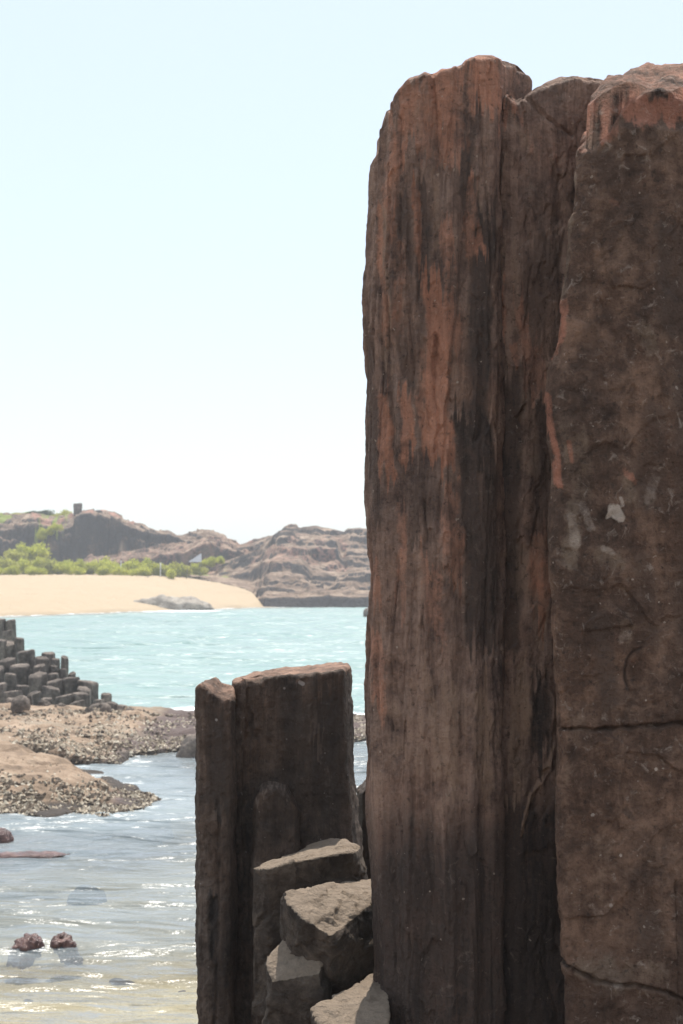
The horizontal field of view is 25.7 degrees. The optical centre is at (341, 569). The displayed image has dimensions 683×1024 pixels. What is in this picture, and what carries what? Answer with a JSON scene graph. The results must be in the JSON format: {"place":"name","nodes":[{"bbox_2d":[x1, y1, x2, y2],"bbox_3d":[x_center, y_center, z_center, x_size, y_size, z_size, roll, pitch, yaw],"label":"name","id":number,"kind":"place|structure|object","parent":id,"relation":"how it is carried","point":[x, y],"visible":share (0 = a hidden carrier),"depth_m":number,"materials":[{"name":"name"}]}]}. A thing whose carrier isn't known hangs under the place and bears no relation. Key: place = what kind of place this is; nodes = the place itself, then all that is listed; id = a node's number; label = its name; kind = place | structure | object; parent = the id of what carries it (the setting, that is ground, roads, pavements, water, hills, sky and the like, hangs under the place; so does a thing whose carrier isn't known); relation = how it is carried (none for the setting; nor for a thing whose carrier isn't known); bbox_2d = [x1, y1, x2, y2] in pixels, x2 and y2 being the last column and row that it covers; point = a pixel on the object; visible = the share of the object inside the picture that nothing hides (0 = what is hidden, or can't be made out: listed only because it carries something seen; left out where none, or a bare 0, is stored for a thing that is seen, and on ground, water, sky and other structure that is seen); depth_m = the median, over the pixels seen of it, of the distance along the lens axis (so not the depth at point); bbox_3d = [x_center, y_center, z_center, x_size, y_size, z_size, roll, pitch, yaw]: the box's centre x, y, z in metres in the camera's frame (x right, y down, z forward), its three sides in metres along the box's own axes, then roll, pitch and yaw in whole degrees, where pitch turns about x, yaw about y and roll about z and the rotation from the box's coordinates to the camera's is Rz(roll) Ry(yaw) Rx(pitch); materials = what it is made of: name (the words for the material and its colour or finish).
{"place":"outdoors","nodes":[
{"label":"outdoors","id":0,"kind":"place"},
{"bbox_2d":[0,509,254,573],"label":"hill","id":1,"kind":"structure","parent":0,"point":[89,535],"depth_m":158.31,"materials":[{"name":"brown stone"}]},
{"bbox_2d":[36,531,45,539],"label":"bush","id":2,"kind":"object","parent":1,"relation":"on","point":[40,536],"visible":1,"depth_m":157.60,"materials":[{"name":"green plant"}]},
{"bbox_2d":[32,509,56,515],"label":"bush","id":3,"kind":"object","parent":1,"relation":"on","point":[46,512],"visible":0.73,"depth_m":163.81,"materials":[{"name":"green plant"}]},
{"bbox_2d":[38,526,53,534],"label":"bush","id":4,"kind":"object","parent":1,"relation":"on","point":[49,531],"visible":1,"depth_m":157.79,"materials":[{"name":"green plant"}]},
{"bbox_2d":[51,523,63,530],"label":"bush","id":5,"kind":"object","parent":1,"relation":"on","point":[54,526],"visible":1,"depth_m":157.80,"materials":[{"name":"green plant"}]},
{"bbox_2d":[60,509,71,514],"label":"bush","id":6,"kind":"object","parent":1,"relation":"on","point":[64,511],"visible":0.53,"depth_m":163.89,"materials":[{"name":"green plant"}]},
{"bbox_2d":[73,503,81,515],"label":"stone block","id":7,"kind":"structure","parent":1,"relation":"on","point":[77,508],"depth_m":161.99,"materials":[{"name":"stone"}]},
{"bbox_2d":[0,573,356,1023],"bbox_3d":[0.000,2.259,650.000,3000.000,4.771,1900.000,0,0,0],"label":"ground","id":8,"kind":"structure","parent":0,"point":[26,595],"depth_m":13.36,"materials":[{"name":"beige sand"}]},
{"bbox_2d":[0,556,21,574],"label":"bush","id":9,"kind":"object","parent":8,"relation":"on","point":[6,562],"visible":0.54,"depth_m":142.56,"materials":[{"name":"green plant"}]},
{"bbox_2d":[0,565,22,574],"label":"bush","id":10,"kind":"object","parent":8,"relation":"on","point":[11,570],"visible":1,"depth_m":140.32,"materials":[{"name":"green plant"}]},
{"bbox_2d":[3,548,36,563],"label":"bush","id":11,"kind":"object","parent":8,"relation":"on","point":[14,554],"visible":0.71,"depth_m":146.87,"materials":[{"name":"green plant"}]},
{"bbox_2d":[18,556,42,574],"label":"bush","id":12,"kind":"object","parent":8,"relation":"on","point":[27,564],"visible":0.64,"depth_m":143.39,"materials":[{"name":"green plant"}]},
{"bbox_2d":[16,541,51,559],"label":"bush","id":13,"kind":"object","parent":8,"relation":"on","point":[35,550],"visible":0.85,"depth_m":148.21,"materials":[{"name":"green plant"}]},
{"bbox_2d":[24,565,47,574],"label":"bush","id":14,"kind":"object","parent":8,"relation":"on","point":[30,570],"visible":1,"depth_m":140.18,"materials":[{"name":"green plant"}]},
{"bbox_2d":[36,557,62,574],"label":"bush","id":15,"kind":"object","parent":8,"relation":"on","point":[47,565],"visible":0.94,"depth_m":143.07,"materials":[{"name":"green plant"}]},
{"bbox_2d":[50,561,73,574],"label":"bush","id":16,"kind":"object","parent":8,"relation":"on","point":[65,567],"visible":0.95,"depth_m":142.68,"materials":[{"name":"green plant"}]},
{"bbox_2d":[64,558,87,574],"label":"bush","id":17,"kind":"object","parent":8,"relation":"on","point":[80,563],"visible":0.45,"depth_m":143.54,"materials":[{"name":"green plant"}]},
{"bbox_2d":[71,566,85,574],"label":"bush","id":18,"kind":"object","parent":8,"relation":"on","point":[78,571],"visible":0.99,"depth_m":139.91,"materials":[{"name":"green plant"}]},
{"bbox_2d":[74,561,93,574],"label":"bush","id":19,"kind":"object","parent":8,"relation":"on","point":[89,572],"visible":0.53,"depth_m":144.38,"materials":[{"name":"green plant"}]},
{"bbox_2d":[74,885,106,904],"bbox_3d":[-2.588,3.367,15.262,0.427,0.325,0.401,0,0,0],"label":"sunken rock","id":20,"kind":"object","parent":8,"relation":"on","point":[85,889],"visible":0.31,"depth_m":15.16,"materials":[{"name":"stone"}]},
{"bbox_2d":[85,559,101,574],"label":"bush","id":21,"kind":"object","parent":8,"relation":"on","point":[95,564],"visible":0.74,"depth_m":144.45,"materials":[{"name":"green plant"}]},
{"bbox_2d":[95,555,118,574],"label":"bush","id":22,"kind":"object","parent":8,"relation":"on","point":[105,560],"visible":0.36,"depth_m":144.51,"materials":[{"name":"green plant"}]},
{"bbox_2d":[94,565,128,575],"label":"bush","id":23,"kind":"object","parent":8,"relation":"on","point":[106,570],"visible":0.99,"depth_m":140.54,"materials":[{"name":"green plant"}]},
{"bbox_2d":[102,561,134,574],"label":"bush","id":24,"kind":"object","parent":8,"relation":"on","point":[129,565],"visible":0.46,"depth_m":142.87,"materials":[{"name":"green plant"}]},
{"bbox_2d":[109,978,134,984],"bbox_3d":[-1.714,3.346,11.744,0.304,0.289,0.280,0,0,0],"label":"sunken rock","id":25,"kind":"object","parent":8,"relation":"on","point":[116,981],"visible":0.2,"depth_m":11.71,"materials":[{"name":"stone"}]},
{"bbox_2d":[127,566,152,575],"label":"bush","id":26,"kind":"object","parent":8,"relation":"on","point":[142,571],"visible":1,"depth_m":140.40,"materials":[{"name":"green plant"}]},
{"bbox_2d":[129,557,151,575],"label":"bush","id":27,"kind":"object","parent":8,"relation":"on","point":[147,561],"visible":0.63,"depth_m":143.12,"materials":[{"name":"green plant"}]},
{"bbox_2d":[137,561,159,575],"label":"bush","id":28,"kind":"object","parent":8,"relation":"on","point":[146,565],"visible":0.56,"depth_m":142.42,"materials":[{"name":"green plant"}]},
{"bbox_2d":[147,561,171,575],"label":"bush","id":29,"kind":"object","parent":8,"relation":"on","point":[164,568],"visible":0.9,"depth_m":142.48,"materials":[{"name":"green plant"}]},
{"bbox_2d":[166,569,176,578],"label":"bush","id":30,"kind":"object","parent":8,"relation":"on","point":[171,573],"visible":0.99,"depth_m":139.56,"materials":[{"name":"green plant"}]},
{"bbox_2d":[133,594,214,609],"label":"shore boulder","id":31,"kind":"object","parent":8,"relation":"on","point":[180,603],"visible":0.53,"depth_m":112.57,"materials":[{"name":"stone"}]},
{"bbox_2d":[165,566,183,575],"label":"bush","id":32,"kind":"object","parent":8,"relation":"on","point":[178,571],"visible":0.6,"depth_m":142.91,"materials":[{"name":"green plant"}]},
{"bbox_2d":[169,561,192,576],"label":"bush","id":33,"kind":"object","parent":8,"relation":"on","point":[173,565],"visible":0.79,"depth_m":143.24,"materials":[{"name":"green plant"}]},
{"bbox_2d":[0,702,366,775],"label":"rock shelf","id":34,"kind":"object","parent":8,"relation":"on","point":[44,725],"visible":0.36,"depth_m":27.17,"materials":[{"name":"stone"}]},
{"bbox_2d":[10,695,30,712],"bbox_3d":[-6.258,2.615,29.279,0.385,0.346,0.380,0,0,0],"label":"loose stone","id":35,"kind":"object","parent":34,"relation":"on","point":[20,703],"visible":1,"depth_m":29.15,"materials":[{"name":"stone"}]},
{"bbox_2d":[100,704,111,712],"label":"loose stone","id":36,"kind":"object","parent":34,"relation":"on","point":[106,707],"visible":0.49,"depth_m":29.42,"materials":[{"name":"stone"}]},
{"bbox_2d":[186,553,201,578],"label":"beach canopy","id":37,"kind":"object","parent":8,"relation":"on","point":[198,558],"visible":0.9,"depth_m":142.78,"materials":[{"name":"grey fabric"}]},
{"bbox_2d":[0,607,367,1023],"bbox_3d":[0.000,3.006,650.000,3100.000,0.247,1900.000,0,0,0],"label":"sea","id":38,"kind":"structure","parent":0,"point":[172,659],"depth_m":23.50,"materials":[{"name":"liquid"}]},
{"bbox_2d":[0,665,3,682],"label":"hexagonal column","id":39,"kind":"structure","parent":38,"relation":"on","point":[1,673],"depth_m":33.62,"materials":[{"name":"stone"}]},
{"bbox_2d":[0,618,5,638],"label":"hexagonal column","id":40,"kind":"structure","parent":38,"relation":"on","point":[2,625],"depth_m":37.17,"materials":[{"name":"stone"}]},
{"bbox_2d":[0,639,6,659],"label":"hexagonal column","id":41,"kind":"structure","parent":38,"relation":"on","point":[3,643],"depth_m":35.73,"materials":[{"name":"stone"}]},
{"bbox_2d":[0,682,6,702],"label":"hexagonal column","id":42,"kind":"structure","parent":38,"relation":"on","point":[3,686],"depth_m":32.36,"materials":[{"name":"stone"}]},
{"bbox_2d":[0,827,13,842],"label":"rock","id":43,"kind":"object","parent":38,"relation":"on","point":[6,835],"visible":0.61,"depth_m":16.60,"materials":[{"name":"stone"}]},
{"bbox_2d":[2,630,12,640],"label":"hexagonal column","id":44,"kind":"structure","parent":38,"relation":"on","point":[7,635],"depth_m":36.43,"materials":[{"name":"stone"}]},
{"bbox_2d":[0,657,15,674],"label":"hexagonal column","id":45,"kind":"structure","parent":38,"relation":"on","point":[6,663],"depth_m":34.15,"materials":[{"name":"stone"}]},
{"bbox_2d":[5,640,14,657],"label":"hexagonal column","id":46,"kind":"structure","parent":38,"relation":"on","point":[9,648],"depth_m":35.82,"materials":[{"name":"stone"}]},
{"bbox_2d":[4,673,16,691],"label":"hexagonal column","id":47,"kind":"structure","parent":38,"relation":"on","point":[10,679],"depth_m":33.02,"materials":[{"name":"stone"}]},
{"bbox_2d":[5,619,15,640],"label":"hexagonal column","id":48,"kind":"structure","parent":38,"relation":"on","point":[10,624],"depth_m":37.17,"materials":[{"name":"stone"}]},
{"bbox_2d":[3,690,22,702],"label":"hexagonal column","id":49,"kind":"structure","parent":38,"relation":"on","point":[12,694],"depth_m":31.89,"materials":[{"name":"stone"}]},
{"bbox_2d":[14,637,23,663],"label":"hexagonal column","id":50,"kind":"structure","parent":38,"relation":"on","point":[19,643],"depth_m":35.83,"materials":[{"name":"stone"}]},
{"bbox_2d":[9,664,29,684],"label":"hexagonal column","id":51,"kind":"structure","parent":38,"relation":"on","point":[21,672],"depth_m":33.71,"materials":[{"name":"stone"}]},
{"bbox_2d":[16,685,29,695],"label":"hexagonal column","id":52,"kind":"structure","parent":38,"relation":"on","point":[25,689],"depth_m":32.38,"materials":[{"name":"stone"}]},
{"bbox_2d":[6,933,44,970],"bbox_3d":[-2.509,3.030,11.954,0.264,0.286,0.251,0,0,37],"label":"rock","id":53,"kind":"object","parent":38,"relation":"on","point":[28,945],"visible":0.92,"depth_m":11.88,"materials":[{"name":"stone"}]},
{"bbox_2d":[17,649,34,673],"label":"hexagonal column","id":54,"kind":"structure","parent":38,"relation":"on","point":[26,657],"depth_m":34.83,"materials":[{"name":"stone"}]},
{"bbox_2d":[26,695,32,704],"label":"hexagonal column","id":55,"kind":"structure","parent":38,"relation":"on","point":[30,697],"depth_m":31.24,"materials":[{"name":"stone"}]},
{"bbox_2d":[27,691,40,705],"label":"hexagonal column","id":56,"kind":"structure","parent":38,"relation":"on","point":[36,695],"depth_m":31.87,"materials":[{"name":"stone"}]},
{"bbox_2d":[0,851,69,857],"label":"rock","id":57,"kind":"object","parent":38,"relation":"on","point":[35,854],"visible":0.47,"depth_m":15.65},
{"bbox_2d":[28,671,47,694],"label":"hexagonal column","id":58,"kind":"structure","parent":38,"relation":"on","point":[37,681],"depth_m":33.20,"materials":[{"name":"stone"}]},
{"bbox_2d":[34,664,44,672],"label":"hexagonal column","id":59,"kind":"structure","parent":38,"relation":"on","point":[39,667],"depth_m":33.77,"materials":[{"name":"stone"}]},
{"bbox_2d":[35,656,49,674],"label":"hexagonal column","id":60,"kind":"structure","parent":38,"relation":"on","point":[45,660],"depth_m":34.21,"materials":[{"name":"stone"}]},
{"bbox_2d":[38,700,51,705],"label":"loose stone","id":61,"kind":"object","parent":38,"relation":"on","point":[44,703],"visible":0.27,"depth_m":30.83,"materials":[{"name":"stone"}]},
{"bbox_2d":[41,697,51,703],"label":"hexagonal column","id":62,"kind":"structure","parent":38,"relation":"on","point":[49,699],"depth_m":31.25,"materials":[{"name":"stone"}]},
{"bbox_2d":[41,652,54,664],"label":"hexagonal column","id":63,"kind":"structure","parent":38,"relation":"on","point":[50,655],"depth_m":34.96,"materials":[{"name":"stone"}]},
{"bbox_2d":[41,686,59,704],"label":"hexagonal column","id":64,"kind":"structure","parent":38,"relation":"on","point":[52,692],"depth_m":32.43,"materials":[{"name":"stone"}]},
{"bbox_2d":[48,673,58,680],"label":"hexagonal column","id":65,"kind":"structure","parent":38,"relation":"on","point":[52,676],"depth_m":33.67,"materials":[{"name":"stone"}]},
{"bbox_2d":[50,665,57,672],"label":"hexagonal column","id":66,"kind":"structure","parent":38,"relation":"on","point":[53,669],"depth_m":34.23,"materials":[{"name":"stone"}]},
{"bbox_2d":[46,678,62,695],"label":"hexagonal column","id":67,"kind":"structure","parent":38,"relation":"on","point":[57,683],"depth_m":33.01,"materials":[{"name":"stone"}]},
{"bbox_2d":[51,658,59,669],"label":"hexagonal column","id":68,"kind":"structure","parent":38,"relation":"on","point":[55,661],"depth_m":34.81,"materials":[{"name":"stone"}]},
{"bbox_2d":[58,668,66,678],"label":"hexagonal column","id":69,"kind":"structure","parent":38,"relation":"on","point":[62,673],"depth_m":34.30,"materials":[{"name":"stone"}]},
{"bbox_2d":[54,693,72,704],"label":"hexagonal column","id":70,"kind":"structure","parent":38,"relation":"on","point":[67,699],"depth_m":31.84,"materials":[{"name":"stone"}]},
{"bbox_2d":[61,655,68,676],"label":"hexagonal column","id":71,"kind":"structure","parent":38,"relation":"on","point":[64,661],"depth_m":34.89,"materials":[{"name":"stone"}]},
{"bbox_2d":[49,932,83,965],"bbox_3d":[-2.203,3.026,12.004,0.266,0.264,0.199,0,0,-13],"label":"rock","id":72,"kind":"object","parent":38,"relation":"on","point":[62,943],"visible":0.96,"depth_m":11.95,"materials":[{"name":"stone"}]},
{"bbox_2d":[62,677,79,694],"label":"hexagonal column","id":73,"kind":"structure","parent":38,"relation":"on","point":[69,685],"depth_m":33.12,"materials":[{"name":"stone"}]},
{"bbox_2d":[68,671,75,676],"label":"hexagonal column","id":74,"kind":"structure","parent":38,"relation":"on","point":[72,674],"depth_m":34.12,"materials":[{"name":"stone"}]},
{"bbox_2d":[70,700,84,706],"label":"hexagonal column","id":75,"kind":"structure","parent":38,"relation":"on","point":[81,703],"depth_m":31.34,"materials":[{"name":"stone"}]},
{"bbox_2d":[73,692,89,706],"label":"hexagonal column","id":76,"kind":"structure","parent":38,"relation":"on","point":[77,696],"depth_m":31.90,"materials":[{"name":"stone"}]},
{"bbox_2d":[77,686,90,704],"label":"hexagonal column","id":77,"kind":"structure","parent":38,"relation":"on","point":[84,689],"depth_m":32.60,"materials":[{"name":"stone"}]},
{"bbox_2d":[0,739,173,857],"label":"rock shelf","id":78,"kind":"object","parent":38,"relation":"in","point":[16,754],"visible":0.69,"depth_m":19.57,"materials":[{"name":"stone"}]},
{"bbox_2d":[0,705,365,816],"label":"oyster shells","id":79,"kind":"object","parent":78,"relation":"on","point":[24,809],"visible":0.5,"depth_m":23.65},
{"bbox_2d":[77,680,98,704],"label":"hexagonal column","id":80,"kind":"structure","parent":38,"relation":"on","point":[93,686],"depth_m":33.08,"materials":[{"name":"stone"}]},
{"bbox_2d":[85,706,94,712],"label":"loose stone","id":81,"kind":"object","parent":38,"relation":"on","point":[89,709],"visible":0.29,"depth_m":29.74,"materials":[{"name":"stone"}]},
{"bbox_2d":[90,703,100,708],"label":"hexagonal column","id":82,"kind":"structure","parent":38,"relation":"on","point":[96,705],"depth_m":31.24,"materials":[{"name":"stone"}]},
{"bbox_2d":[93,699,104,703],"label":"hexagonal column","id":83,"kind":"structure","parent":38,"relation":"on","point":[99,701],"depth_m":31.73,"materials":[{"name":"stone"}]},
{"bbox_2d":[101,692,111,702],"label":"hexagonal column","id":84,"kind":"structure","parent":38,"relation":"on","point":[106,697],"depth_m":32.37,"materials":[{"name":"stone"}]},
{"bbox_2d":[107,701,117,709],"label":"hexagonal column","id":85,"kind":"structure","parent":38,"relation":"on","point":[112,704],"depth_m":31.27,"materials":[{"name":"stone"}]},
{"bbox_2d":[117,704,126,710],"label":"hexagonal column","id":86,"kind":"structure","parent":38,"relation":"on","point":[120,707],"depth_m":31.22,"materials":[{"name":"stone"}]},
{"bbox_2d":[176,734,195,766],"bbox_3d":[-2.439,2.917,24.253,0.462,0.540,0.367,0,0,0],"label":"rock","id":87,"kind":"object","parent":38,"relation":"in","point":[187,749],"visible":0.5,"depth_m":24.12,"materials":[{"name":"stone"}]},
{"bbox_2d":[363,608,367,616],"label":"rock","id":88,"kind":"object","parent":38,"relation":"on","point":[365,612],"visible":0.08,"depth_m":96.33,"materials":[{"name":"stone"}]},
{"bbox_2d":[151,524,370,607],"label":"headland","id":89,"kind":"structure","parent":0,"point":[291,565],"depth_m":141.67,"materials":[{"name":"brown stone"}]},
{"bbox_2d":[191,563,202,568],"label":"bush","id":90,"kind":"object","parent":89,"relation":"on","point":[194,566],"visible":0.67,"depth_m":148.98,"materials":[{"name":"green plant"}]},
{"bbox_2d":[190,566,209,574],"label":"bush","id":91,"kind":"object","parent":89,"relation":"on","point":[201,571],"visible":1,"depth_m":142.73,"materials":[{"name":"green plant"}]},
{"bbox_2d":[197,559,214,566],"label":"bush","id":92,"kind":"object","parent":89,"relation":"on","point":[204,563],"visible":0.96,"depth_m":149.22,"materials":[{"name":"green plant"}]},
{"bbox_2d":[207,556,224,563],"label":"bush","id":93,"kind":"object","parent":89,"relation":"on","point":[219,560],"visible":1,"depth_m":149.26,"materials":[{"name":"green plant"}]},
{"bbox_2d":[279,879,373,994],"bbox_3d":[0.008,1.226,4.835,0.321,0.443,0.542,0,0,43],"label":"broken rock","id":94,"kind":"object","parent":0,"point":[328,925],"visible":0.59,"depth_m":4.68,"materials":[{"name":"brown stone"}]},
{"bbox_2d":[0,0,682,543],"label":"sky","id":95,"kind":"structure","parent":0,"point":[184,183],"materials":[{"name":"white"}]},
{"bbox_2d":[310,974,391,1023],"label":"broken rock","id":96,"kind":"object","parent":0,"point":[365,1000],"visible":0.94,"depth_m":4.43,"materials":[{"name":"stone"}]},
{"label":"rock platform","id":97,"kind":"structure","parent":0,"visible":0},
{"bbox_2d":[194,677,238,1023],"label":"rock pillar","id":98,"kind":"object","parent":97,"relation":"on","point":[216,893],"visible":1,"depth_m":5.34,"materials":[{"name":"brown stone"}]},
{"bbox_2d":[250,781,300,1023],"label":"rock pillar","id":99,"kind":"object","parent":97,"relation":"on","point":[276,814],"visible":0.39,"depth_m":5.39,"materials":[{"name":"stone"}]},
{"bbox_2d":[262,940,331,1023],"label":"broken rock","id":100,"kind":"object","parent":97,"relation":"on","point":[297,988],"visible":0.61,"depth_m":4.63,"materials":[{"name":"stone"}]},
{"bbox_2d":[232,662,363,1023],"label":"rock pillar","id":101,"kind":"object","parent":97,"relation":"on","point":[295,729],"visible":0.42,"depth_m":5.46,"materials":[{"name":"brown stone"}]},
{"bbox_2d":[252,838,367,1017],"bbox_3d":[-0.068,1.213,5.150,0.340,0.565,0.538,0,0,23],"label":"broken rock","id":102,"kind":"object","parent":97,"relation":"on","point":[336,860],"visible":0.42,"depth_m":4.97,"materials":[{"name":"stone"}]},
{"bbox_2d":[356,780,370,878],"bbox_3d":[0.155,1.577,6.103,0.192,1.447,0.322,0,0,0],"label":"rock pillar","id":103,"kind":"object","parent":97,"relation":"on","point":[360,791],"visible":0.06,"depth_m":5.96,"materials":[{"name":"stone"}]},
{"bbox_2d":[362,55,531,1023],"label":"basalt column","id":104,"kind":"structure","parent":97,"relation":"on","point":[435,423],"depth_m":4.45,"materials":[{"name":"brown stone"}]},
{"bbox_2d":[499,76,603,1023],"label":"basalt column","id":105,"kind":"structure","parent":97,"relation":"on","point":[543,127],"depth_m":4.54,"materials":[{"name":"brown stone"}]},
{"bbox_2d":[544,62,682,1023],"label":"basalt column","id":106,"kind":"structure","parent":97,"relation":"on","point":[613,398],"depth_m":4.14,"materials":[{"name":"brown stone"}]}
]}

